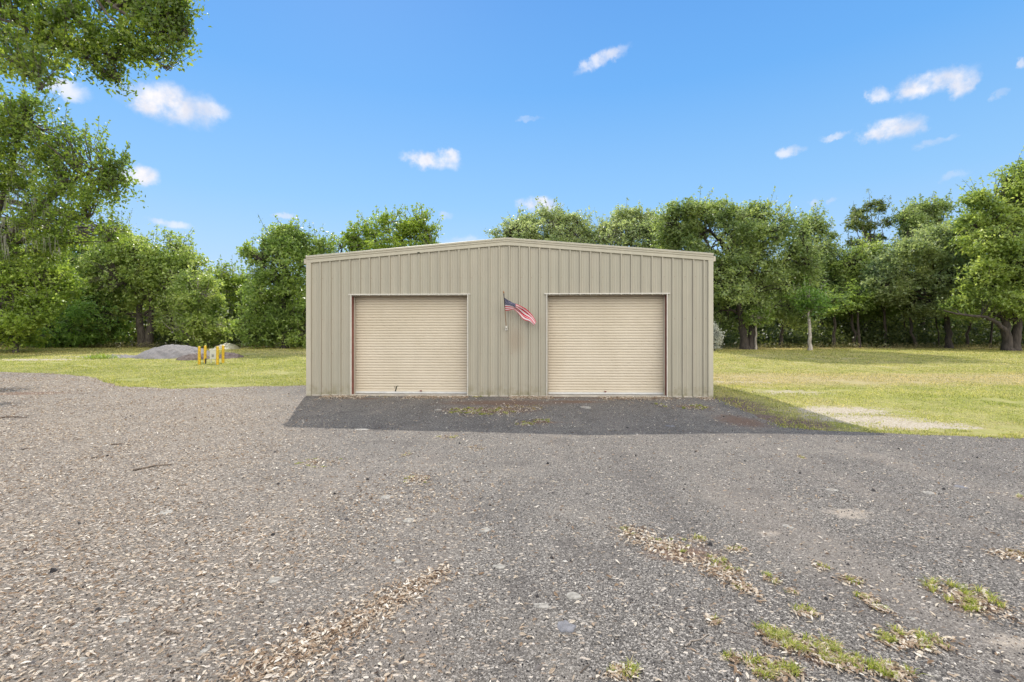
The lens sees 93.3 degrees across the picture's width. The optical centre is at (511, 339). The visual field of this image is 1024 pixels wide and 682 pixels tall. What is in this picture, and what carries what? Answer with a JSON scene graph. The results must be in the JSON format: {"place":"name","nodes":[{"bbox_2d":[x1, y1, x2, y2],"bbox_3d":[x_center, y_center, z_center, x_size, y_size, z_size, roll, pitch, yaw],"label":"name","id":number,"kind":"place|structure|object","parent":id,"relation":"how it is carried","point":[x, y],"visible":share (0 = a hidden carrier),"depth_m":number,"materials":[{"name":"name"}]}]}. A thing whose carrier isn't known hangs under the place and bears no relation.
{"place":"outdoors","nodes":[
{"label":"outdoors","id":0,"kind":"place"},
{"bbox_2d":[0,372,1023,681],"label":"gravel drive","id":1,"kind":"structure","parent":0,"point":[770,558],"depth_m":4.59,"materials":[{"name":"grey gravel"}]},
{"bbox_2d":[71,657,87,663],"bbox_3d":[-2.501,1.857,2.793,0.077,0.022,0.071,0,0,0],"label":"flat stone","id":2,"kind":"object","parent":1,"relation":"on","point":[74,661],"visible":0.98,"depth_m":2.79,"materials":[{"name":"stone"}]},
{"bbox_2d":[113,617,131,623],"bbox_3d":[-2.559,1.847,3.174,0.108,0.026,0.068,0,0,-16],"label":"flat stone","id":3,"kind":"object","parent":1,"relation":"on","point":[120,620],"visible":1,"depth_m":3.17,"materials":[{"name":"stone"}]},
{"bbox_2d":[133,464,171,470],"bbox_3d":[-5.225,1.837,7.022,0.122,0.032,0.470,0,0,40],"label":"stick","id":4,"kind":"object","parent":1,"relation":"on","point":[150,466],"visible":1,"depth_m":7.00,"materials":[{"name":"wood"}]},
{"bbox_2d":[156,509,173,515],"bbox_3d":[-3.719,1.854,5.183,0.158,0.024,0.182,0,0,0],"label":"flat stone","id":5,"kind":"object","parent":1,"relation":"on","point":[166,512],"visible":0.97,"depth_m":5.17,"materials":[{"name":"stone"}]},
{"bbox_2d":[163,628,180,633],"bbox_3d":[-2.146,1.842,3.055,0.141,0.021,0.023,0,0,17],"label":"stick","id":6,"kind":"object","parent":1,"relation":"on","point":[168,630],"visible":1,"depth_m":3.06,"materials":[{"name":"wood"}]},
{"bbox_2d":[200,644,210,653],"bbox_3d":[-1.832,1.858,2.896,0.063,0.020,0.101,0,0,-22],"label":"flat stone","id":7,"kind":"object","parent":1,"relation":"on","point":[203,649],"visible":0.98,"depth_m":2.89,"materials":[{"name":"stone"}]},
{"bbox_2d":[266,577,280,582],"bbox_3d":[-1.834,1.848,3.711,0.110,0.023,0.109,0,0,0],"label":"flat stone","id":8,"kind":"object","parent":1,"relation":"on","point":[273,580],"visible":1,"depth_m":3.70,"materials":[{"name":"stone"}]},
{"bbox_2d":[380,495,393,498],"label":"flat stone","id":9,"kind":"object","parent":1,"relation":"on","point":[385,497],"visible":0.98,"depth_m":5.66,"materials":[{"name":"stone"}]},
{"bbox_2d":[392,558,404,563],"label":"flat stone","id":10,"kind":"object","parent":1,"relation":"on","point":[398,560],"visible":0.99,"depth_m":4.02,"materials":[{"name":"stone"}]},
{"bbox_2d":[403,518,413,522],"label":"flat stone","id":11,"kind":"object","parent":1,"relation":"on","point":[408,519],"visible":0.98,"depth_m":4.93,"materials":[{"name":"stone"}]},
{"bbox_2d":[448,406,515,414],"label":"grass tuft","id":12,"kind":"object","parent":1,"relation":"on","point":[497,409],"visible":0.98,"depth_m":11.86,"materials":[{"name":"green plant"}]},
{"bbox_2d":[479,527,490,532],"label":"flat stone","id":13,"kind":"object","parent":1,"relation":"on","point":[486,529],"visible":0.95,"depth_m":4.68,"materials":[{"name":"stone"}]},
{"bbox_2d":[493,564,504,568],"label":"flat stone","id":14,"kind":"object","parent":1,"relation":"on","point":[499,566],"visible":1,"depth_m":3.91,"materials":[{"name":"stone"}]},
{"bbox_2d":[304,238,715,397],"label":"metal garage","id":15,"kind":"structure","parent":1,"relation":"on","point":[611,320],"depth_m":14.72,"materials":[{"name":"beige metal"}]},
{"bbox_2d":[355,296,466,393],"bbox_3d":[-3.117,0.079,14.976,3.550,3.158,0.085,0,0,2],"label":"roll up door","id":16,"kind":"structure","parent":15,"relation":"in","point":[404,344],"depth_m":15.00,"materials":[{"name":"beige metal"}]},
{"bbox_2d":[503,291,535,329],"bbox_3d":[0.230,-0.861,14.325,0.975,1.147,0.479,0,0,2],"label":"flag on pole","id":17,"kind":"object","parent":15,"relation":"attached to","point":[524,313],"visible":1,"depth_m":14.28,"materials":[{"name":"multicoloured fabric"}]},
{"bbox_2d":[547,295,663,394],"bbox_3d":[2.846,0.079,14.747,3.550,3.158,0.085,0,0,2],"label":"roll up door","id":18,"kind":"structure","parent":15,"relation":"in","point":[598,344],"depth_m":14.77,"materials":[{"name":"beige metal"}]},
{"bbox_2d":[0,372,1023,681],"bbox_3d":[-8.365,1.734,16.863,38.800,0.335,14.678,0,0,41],"label":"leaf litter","id":19,"kind":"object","parent":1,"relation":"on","point":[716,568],"visible":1,"depth_m":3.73,"materials":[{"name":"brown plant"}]},
{"bbox_2d":[498,404,540,409],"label":"grass tuft","id":20,"kind":"object","parent":1,"relation":"on","point":[521,406],"visible":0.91,"depth_m":12.50,"materials":[{"name":"green plant"}]},
{"bbox_2d":[534,603,550,608],"bbox_3d":[0.209,1.849,3.355,0.129,0.024,0.075,0,0,0],"label":"flat stone","id":21,"kind":"object","parent":1,"relation":"on","point":[542,605],"visible":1,"depth_m":3.35,"materials":[{"name":"stone"}]},
{"bbox_2d":[557,620,575,632],"bbox_3d":[0.355,1.853,3.125,0.134,0.024,0.145,0,0,0],"label":"flat stone","id":22,"kind":"object","parent":1,"relation":"on","point":[564,626],"visible":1,"depth_m":3.11,"materials":[{"name":"grey stone"}]},
{"bbox_2d":[566,592,581,599],"bbox_3d":[0.443,1.845,3.482,0.107,0.022,0.107,0,0,-20],"label":"flat stone","id":23,"kind":"object","parent":1,"relation":"on","point":[573,595],"visible":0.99,"depth_m":3.47,"materials":[{"name":"stone"}]},
{"bbox_2d":[607,654,640,678],"bbox_3d":[0.643,1.830,2.688,0.228,0.046,0.170,0,0,-31],"label":"grass tuft","id":24,"kind":"object","parent":1,"relation":"on","point":[632,671],"visible":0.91,"depth_m":2.69,"materials":[{"name":"green plant"}]},
{"bbox_2d":[651,537,689,552],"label":"grass tuft","id":25,"kind":"object","parent":1,"relation":"on","point":[682,550],"visible":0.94,"depth_m":4.34,"materials":[{"name":"green plant"}]},
{"bbox_2d":[682,404,706,408],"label":"grass tuft","id":26,"kind":"object","parent":1,"relation":"on","point":[699,405],"visible":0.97,"depth_m":12.54,"materials":[{"name":"green plant"}]},
{"bbox_2d":[684,634,708,645],"bbox_3d":[1.136,1.846,2.981,0.227,0.013,0.027,0,0,-31],"label":"stick","id":27,"kind":"object","parent":1,"relation":"on","point":[688,643],"visible":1,"depth_m":2.97,"materials":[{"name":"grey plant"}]},
{"bbox_2d":[705,553,725,563],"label":"grass tuft","id":28,"kind":"object","parent":1,"relation":"on","point":[723,559],"visible":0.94,"depth_m":4.03,"materials":[{"name":"green plant"}]},
{"bbox_2d":[710,562,741,570],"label":"grass tuft","id":29,"kind":"object","parent":1,"relation":"on","point":[727,567],"visible":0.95,"depth_m":3.89,"materials":[{"name":"plant"}]},
{"bbox_2d":[721,649,736,659],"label":"grass tuft","id":30,"kind":"object","parent":1,"relation":"on","point":[726,655],"visible":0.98,"depth_m":2.82,"materials":[{"name":"green plant"}]},
{"bbox_2d":[725,630,767,650],"bbox_3d":[1.465,1.849,2.991,0.073,0.010,0.268,0,0,-37],"label":"stick","id":31,"kind":"object","parent":1,"relation":"on","point":[748,636],"visible":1,"depth_m":3.02,"materials":[{"name":"wood"}]},
{"bbox_2d":[759,570,781,584],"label":"grass tuft","id":32,"kind":"object","parent":1,"relation":"on","point":[768,574],"visible":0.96,"depth_m":3.77,"materials":[{"name":"green plant"}]},
{"bbox_2d":[748,619,794,636],"bbox_3d":[1.629,1.827,3.049,0.186,0.056,0.264,0,0,-38],"label":"grass tuft","id":33,"kind":"object","parent":1,"relation":"on","point":[771,627],"visible":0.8,"depth_m":3.06,"materials":[{"name":"green plant"}]},
{"bbox_2d":[739,650,805,679],"bbox_3d":[1.459,1.824,2.716,0.356,0.058,0.254,0,0,0],"label":"grass tuft","id":34,"kind":"object","parent":1,"relation":"on","point":[791,666],"visible":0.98,"depth_m":2.69,"materials":[{"name":"green plant"}]},
{"bbox_2d":[762,624,810,651],"bbox_3d":[1.667,1.824,2.945,0.255,0.060,0.275,0,0,0],"label":"grass tuft","id":35,"kind":"object","parent":1,"relation":"on","point":[789,643],"visible":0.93,"depth_m":2.95,"materials":[{"name":"green plant"}]},
{"bbox_2d":[782,524,793,528],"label":"flat stone","id":36,"kind":"object","parent":1,"relation":"on","point":[788,526],"visible":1,"depth_m":4.78,"materials":[{"name":"stone"}]},
{"bbox_2d":[789,602,817,616],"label":"grass tuft","id":37,"kind":"object","parent":1,"relation":"on","point":[804,605],"visible":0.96,"depth_m":3.31,"materials":[{"name":"green plant"}]},
{"bbox_2d":[791,631,844,655],"bbox_3d":[1.829,1.823,2.897,0.342,0.058,0.283,0,0,0],"label":"grass tuft","id":38,"kind":"object","parent":1,"relation":"on","point":[834,643],"visible":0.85,"depth_m":2.89,"materials":[{"name":"green plant"}]},
{"bbox_2d":[817,645,864,672],"bbox_3d":[1.886,1.824,2.783,0.258,0.051,0.220,0,0,27],"label":"grass tuft","id":39,"kind":"object","parent":1,"relation":"on","point":[846,657],"visible":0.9,"depth_m":2.77,"materials":[{"name":"green plant"}]},
{"bbox_2d":[844,574,862,584],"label":"grass tuft","id":40,"kind":"object","parent":1,"relation":"on","point":[846,576],"visible":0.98,"depth_m":3.68,"materials":[{"name":"plant"}]},
{"bbox_2d":[853,590,869,598],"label":"grass tuft","id":41,"kind":"object","parent":1,"relation":"on","point":[856,592],"visible":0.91,"depth_m":3.48,"materials":[{"name":"green plant"}]},
{"bbox_2d":[859,652,923,680],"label":"grass tuft","id":42,"kind":"object","parent":1,"relation":"on","point":[873,664],"visible":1,"depth_m":2.69,"materials":[{"name":"green plant"}]},
{"bbox_2d":[874,623,949,651],"bbox_3d":[2.448,1.826,2.974,0.412,0.049,0.281,0,0,27],"label":"grass tuft","id":43,"kind":"object","parent":1,"relation":"on","point":[890,639],"visible":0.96,"depth_m":2.98,"materials":[{"name":"green plant"}]},
{"bbox_2d":[922,491,937,494],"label":"flat stone","id":44,"kind":"object","parent":1,"relation":"on","point":[929,492],"visible":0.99,"depth_m":5.83,"materials":[{"name":"stone"}]},
{"bbox_2d":[920,575,1007,611],"bbox_3d":[3.270,1.817,3.469,0.482,0.068,0.517,0,0,0],"label":"grass tuft","id":45,"kind":"object","parent":1,"relation":"on","point":[970,601],"visible":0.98,"depth_m":3.45,"materials":[{"name":"green plant"}]},
{"bbox_2d":[1004,548,1023,556],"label":"grass tuft","id":46,"kind":"object","parent":1,"relation":"on","point":[1009,550],"visible":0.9,"depth_m":4.19,"materials":[{"name":"beige plant"}]},
{"bbox_2d":[0,345,1023,437],"bbox_3d":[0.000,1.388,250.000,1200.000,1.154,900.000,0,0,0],"label":"lawn","id":47,"kind":"structure","parent":0,"point":[890,421],"depth_m":18.22,"materials":[{"name":"green plant"}]},
{"bbox_2d":[0,243,97,352],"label":"broadleaf tree","id":48,"kind":"object","parent":47,"relation":"on","point":[43,303],"visible":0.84,"depth_m":39.46,"materials":[{"name":"green plant"}]},
{"bbox_2d":[3,235,136,347],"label":"broadleaf tree","id":49,"kind":"object","parent":47,"relation":"on","point":[64,335],"visible":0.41,"depth_m":49.98,"materials":[{"name":"green plant"}]},
{"bbox_2d":[0,82,147,279],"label":"live oak","id":50,"kind":"object","parent":47,"relation":"on","point":[18,124],"visible":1,"depth_m":17.96,"materials":[{"name":"green plant"}]},
{"bbox_2d":[77,353,123,358],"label":"green weed clump","id":51,"kind":"object","parent":47,"relation":"on","point":[100,356],"visible":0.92,"depth_m":33.41,"materials":[{"name":"green plant"}]},
{"bbox_2d":[0,0,212,101],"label":"live oak","id":52,"kind":"object","parent":47,"relation":"on","point":[166,24],"visible":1,"depth_m":9.89,"materials":[{"name":"green plant"}]},
{"bbox_2d":[85,354,135,358],"bbox_3d":[-28.867,1.249,35.170,4.640,0.385,3.200,0,0,0],"label":"gravel spread","id":53,"kind":"object","parent":47,"relation":"on","point":[125,356],"visible":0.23,"depth_m":34.79,"materials":[{"name":"grey gravel"}]},
{"bbox_2d":[109,287,124,344],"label":"slender tree","id":54,"kind":"object","parent":47,"relation":"on","point":[115,302],"visible":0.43,"depth_m":51.96,"materials":[{"name":"green plant"}]},
{"bbox_2d":[62,217,226,347],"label":"oak tree","id":55,"kind":"object","parent":47,"relation":"on","point":[143,267],"visible":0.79,"depth_m":50.64,"materials":[{"name":"green plant"}]},
{"bbox_2d":[132,344,209,358],"bbox_3d":[-24.976,0.889,35.896,5.419,1.139,5.200,0,0,0],"label":"gravel pile","id":56,"kind":"object","parent":47,"relation":"on","point":[172,351],"visible":0.75,"depth_m":34.36,"materials":[{"name":"grey gravel"}]},
{"bbox_2d":[176,353,209,360],"bbox_3d":[-21.842,1.201,33.233,2.036,0.601,2.400,0,0,0],"label":"mulch pile","id":57,"kind":"object","parent":47,"relation":"on","point":[192,356],"visible":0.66,"depth_m":32.55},
{"bbox_2d":[155,262,234,347],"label":"broadleaf tree","id":58,"kind":"object","parent":47,"relation":"on","point":[196,311],"visible":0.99,"depth_m":48.36,"materials":[{"name":"green plant"}]},
{"bbox_2d":[198,346,200,364],"bbox_3d":[-18.759,1.027,29.008,0.156,1.315,0.156,0,0,0],"label":"bollard","id":59,"kind":"object","parent":47,"relation":"on","point":[199,354],"visible":0.89,"depth_m":28.95,"materials":[{"name":"yellow paint"}]},
{"bbox_2d":[204,345,206,362],"bbox_3d":[-19.078,0.992,30.057,0.156,1.315,0.156,0,-1,0],"label":"bollard","id":60,"kind":"object","parent":47,"relation":"on","point":[205,351],"visible":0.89,"depth_m":30.01,"materials":[{"name":"yellow metal"}]},
{"bbox_2d":[209,349,215,363],"bbox_3d":[-18.282,1.058,29.616,0.380,1.010,0.280,0,0,-14],"label":"utility box","id":61,"kind":"object","parent":47,"relation":"on","point":[212,353],"visible":0.74,"depth_m":29.50,"materials":[{"name":"paint"}]},
{"bbox_2d":[216,346,218,364],"bbox_3d":[-17.689,1.029,29.042,0.156,1.315,0.156,0,-1,0],"label":"bollard","id":62,"kind":"object","parent":47,"relation":"on","point":[217,355],"visible":0.91,"depth_m":28.98,"materials":[{"name":"yellow paint"}]},
{"bbox_2d":[211,285,229,345],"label":"slender tree","id":63,"kind":"object","parent":47,"relation":"on","point":[225,310],"visible":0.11,"depth_m":52.43,"materials":[{"name":"green plant"}]},
{"bbox_2d":[222,345,224,362],"bbox_3d":[-18.030,0.984,30.176,0.156,1.315,0.156,1,0,0],"label":"bollard","id":64,"kind":"object","parent":47,"relation":"on","point":[223,351],"visible":0.91,"depth_m":30.12,"materials":[{"name":"yellow metal"}]},
{"bbox_2d":[213,342,240,349],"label":"gravel pile","id":65,"kind":"object","parent":47,"relation":"on","point":[229,346],"visible":0.63,"depth_m":45.60,"materials":[{"name":"beige gravel"}]},
{"bbox_2d":[219,352,243,358],"bbox_3d":[-20.206,1.154,34.642,1.794,0.594,2.400,0,0,0],"label":"mulch pile","id":66,"kind":"object","parent":47,"relation":"on","point":[229,355],"visible":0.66,"depth_m":34.23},
{"bbox_2d":[208,255,259,338],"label":"broadleaf tree","id":67,"kind":"object","parent":47,"relation":"on","point":[232,279],"visible":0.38,"depth_m":59.51,"materials":[{"name":"green plant"}]},
{"bbox_2d":[223,215,334,348],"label":"broadleaf tree","id":68,"kind":"object","parent":47,"relation":"on","point":[277,316],"visible":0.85,"depth_m":46.88,"materials":[{"name":"green plant"}]},
{"bbox_2d":[321,202,443,252],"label":"broadleaf tree","id":69,"kind":"object","parent":47,"relation":"on","point":[414,227],"visible":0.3,"depth_m":54.51,"materials":[{"name":"green plant"}]},
{"bbox_2d":[0,286,1023,347],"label":"underbrush","id":70,"kind":"object","parent":47,"relation":"on","point":[768,335],"visible":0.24,"depth_m":54.33,"materials":[{"name":"green plant"}]},
{"bbox_2d":[0,341,1023,348],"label":"edge weeds","id":71,"kind":"object","parent":47,"relation":"on","point":[734,345],"visible":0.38,"depth_m":50.28,"materials":[{"name":"green plant"}]},
{"bbox_2d":[483,196,613,243],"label":"broadleaf tree","id":72,"kind":"object","parent":47,"relation":"on","point":[558,227],"visible":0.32,"depth_m":58.50,"materials":[{"name":"green plant"}]},
{"bbox_2d":[583,197,664,248],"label":"broadleaf tree","id":73,"kind":"object","parent":47,"relation":"on","point":[626,220],"visible":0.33,"depth_m":56.16,"materials":[{"name":"green plant"}]},
{"bbox_2d":[713,321,724,350],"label":"white shrub","id":74,"kind":"object","parent":47,"relation":"on","point":[717,336],"visible":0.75,"depth_m":42.51,"materials":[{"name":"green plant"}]},
{"bbox_2d":[713,265,748,337],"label":"woodland tree","id":75,"kind":"object","parent":47,"relation":"on","point":[732,324],"visible":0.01,"depth_m":61.58,"materials":[{"name":"green plant"}]},
{"bbox_2d":[645,186,830,349],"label":"oak tree","id":76,"kind":"object","parent":47,"relation":"on","point":[741,279],"visible":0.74,"depth_m":44.86,"materials":[{"name":"green plant"}]},
{"bbox_2d":[741,292,783,349],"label":"tree","id":77,"kind":"object","parent":47,"relation":"on","point":[757,318],"visible":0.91,"depth_m":44.70,"materials":[{"name":"green plant"}]},
{"bbox_2d":[768,289,806,347],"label":"slender tree","id":78,"kind":"object","parent":47,"relation":"on","point":[781,337],"visible":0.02,"depth_m":51.06,"materials":[{"name":"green plant"}]},
{"bbox_2d":[769,276,818,332],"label":"woodland tree","id":79,"kind":"object","parent":47,"relation":"on","point":[795,325],"visible":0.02,"depth_m":64.41,"materials":[{"name":"green plant"}]},
{"bbox_2d":[782,272,840,349],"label":"tree","id":80,"kind":"object","parent":47,"relation":"on","point":[815,300],"visible":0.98,"depth_m":43.90,"materials":[{"name":"green plant"}]},
{"bbox_2d":[789,200,876,344],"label":"broadleaf tree","id":81,"kind":"object","parent":47,"relation":"on","point":[820,228],"visible":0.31,"depth_m":56.12,"materials":[{"name":"green plant"}]},
{"bbox_2d":[810,284,866,346],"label":"slender tree","id":82,"kind":"object","parent":47,"relation":"on","point":[845,304],"visible":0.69,"depth_m":50.10,"materials":[{"name":"green plant"}]},
{"bbox_2d":[821,284,880,346],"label":"slender tree","id":83,"kind":"object","parent":47,"relation":"on","point":[852,327],"visible":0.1,"depth_m":52.04,"materials":[{"name":"green plant"}]},
{"bbox_2d":[840,278,879,347],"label":"slender tree","id":84,"kind":"object","parent":47,"relation":"on","point":[859,296],"visible":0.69,"depth_m":50.16,"materials":[{"name":"green plant"}]},
{"bbox_2d":[822,232,907,328],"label":"broadleaf tree","id":85,"kind":"object","parent":47,"relation":"on","point":[857,255],"visible":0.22,"depth_m":54.07,"materials":[{"name":"green plant"}]},
{"bbox_2d":[839,189,896,332],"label":"pine tree","id":86,"kind":"object","parent":47,"relation":"on","point":[858,218],"visible":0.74,"depth_m":59.51,"materials":[{"name":"green plant"}]},
{"bbox_2d":[852,278,901,332],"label":"woodland tree","id":87,"kind":"object","parent":47,"relation":"on","point":[882,318],"visible":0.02,"depth_m":59.99,"materials":[{"name":"green plant"}]},
{"bbox_2d":[863,280,903,346],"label":"slender tree","id":88,"kind":"object","parent":47,"relation":"on","point":[884,316],"visible":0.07,"depth_m":52.02,"materials":[{"name":"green plant"}]},
{"bbox_2d":[870,306,897,342],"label":"slender tree","id":89,"kind":"object","parent":47,"relation":"on","point":[881,311],"visible":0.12,"depth_m":53.39,"materials":[{"name":"green plant"}]},
{"bbox_2d":[896,307,907,344],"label":"slender tree","id":90,"kind":"object","parent":47,"relation":"on","point":[903,321],"visible":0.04,"depth_m":53.73,"materials":[{"name":"green plant"}]},
{"bbox_2d":[881,315,930,333],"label":"woodland tree","id":91,"kind":"object","parent":47,"relation":"on","point":[907,322],"visible":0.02,"depth_m":64.26,"materials":[{"name":"green plant"}]},
{"bbox_2d":[887,272,932,347],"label":"slender tree","id":92,"kind":"object","parent":47,"relation":"on","point":[911,328],"visible":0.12,"depth_m":50.99,"materials":[{"name":"green plant"}]},
{"bbox_2d":[856,212,1001,347],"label":"oak tree","id":93,"kind":"object","parent":47,"relation":"on","point":[884,275],"visible":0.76,"depth_m":48.39,"materials":[{"name":"green plant"}]},
{"bbox_2d":[888,189,978,332],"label":"broadleaf tree","id":94,"kind":"object","parent":47,"relation":"on","point":[921,212],"visible":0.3,"depth_m":57.23,"materials":[{"name":"green plant"}]},
{"bbox_2d":[926,290,940,346],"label":"slender tree","id":95,"kind":"object","parent":47,"relation":"on","point":[936,325],"visible":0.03,"depth_m":51.25,"materials":[{"name":"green plant"}]},
{"bbox_2d":[917,289,981,335],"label":"woodland tree","id":96,"kind":"object","parent":47,"relation":"on","point":[942,319],"visible":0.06,"depth_m":61.21,"materials":[{"name":"green plant"}]},
{"bbox_2d":[965,290,984,346],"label":"slender tree","id":97,"kind":"object","parent":47,"relation":"on","point":[967,336],"visible":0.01,"depth_m":52.04,"materials":[{"name":"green plant"}]},
{"bbox_2d":[932,146,1023,350],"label":"oak tree","id":98,"kind":"object","parent":47,"relation":"on","point":[985,232],"visible":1,"depth_m":42.19,"materials":[{"name":"green plant"}]},
{"bbox_2d":[981,291,993,347],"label":"slender tree","id":99,"kind":"object","parent":47,"relation":"on","point":[991,334],"visible":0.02,"depth_m":51.47,"materials":[{"name":"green plant"}]},
{"bbox_2d":[965,289,1012,337],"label":"woodland tree","id":100,"kind":"object","parent":47,"relation":"on","point":[983,323],"visible":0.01,"depth_m":61.32,"materials":[{"name":"green plant"}]},
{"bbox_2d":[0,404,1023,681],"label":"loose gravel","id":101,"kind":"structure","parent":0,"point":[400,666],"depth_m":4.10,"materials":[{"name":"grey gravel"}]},
{"bbox_2d":[0,0,1023,287],"label":"sky","id":102,"kind":"structure","parent":0,"point":[321,112],"materials":[{"name":"blue"}]}
]}

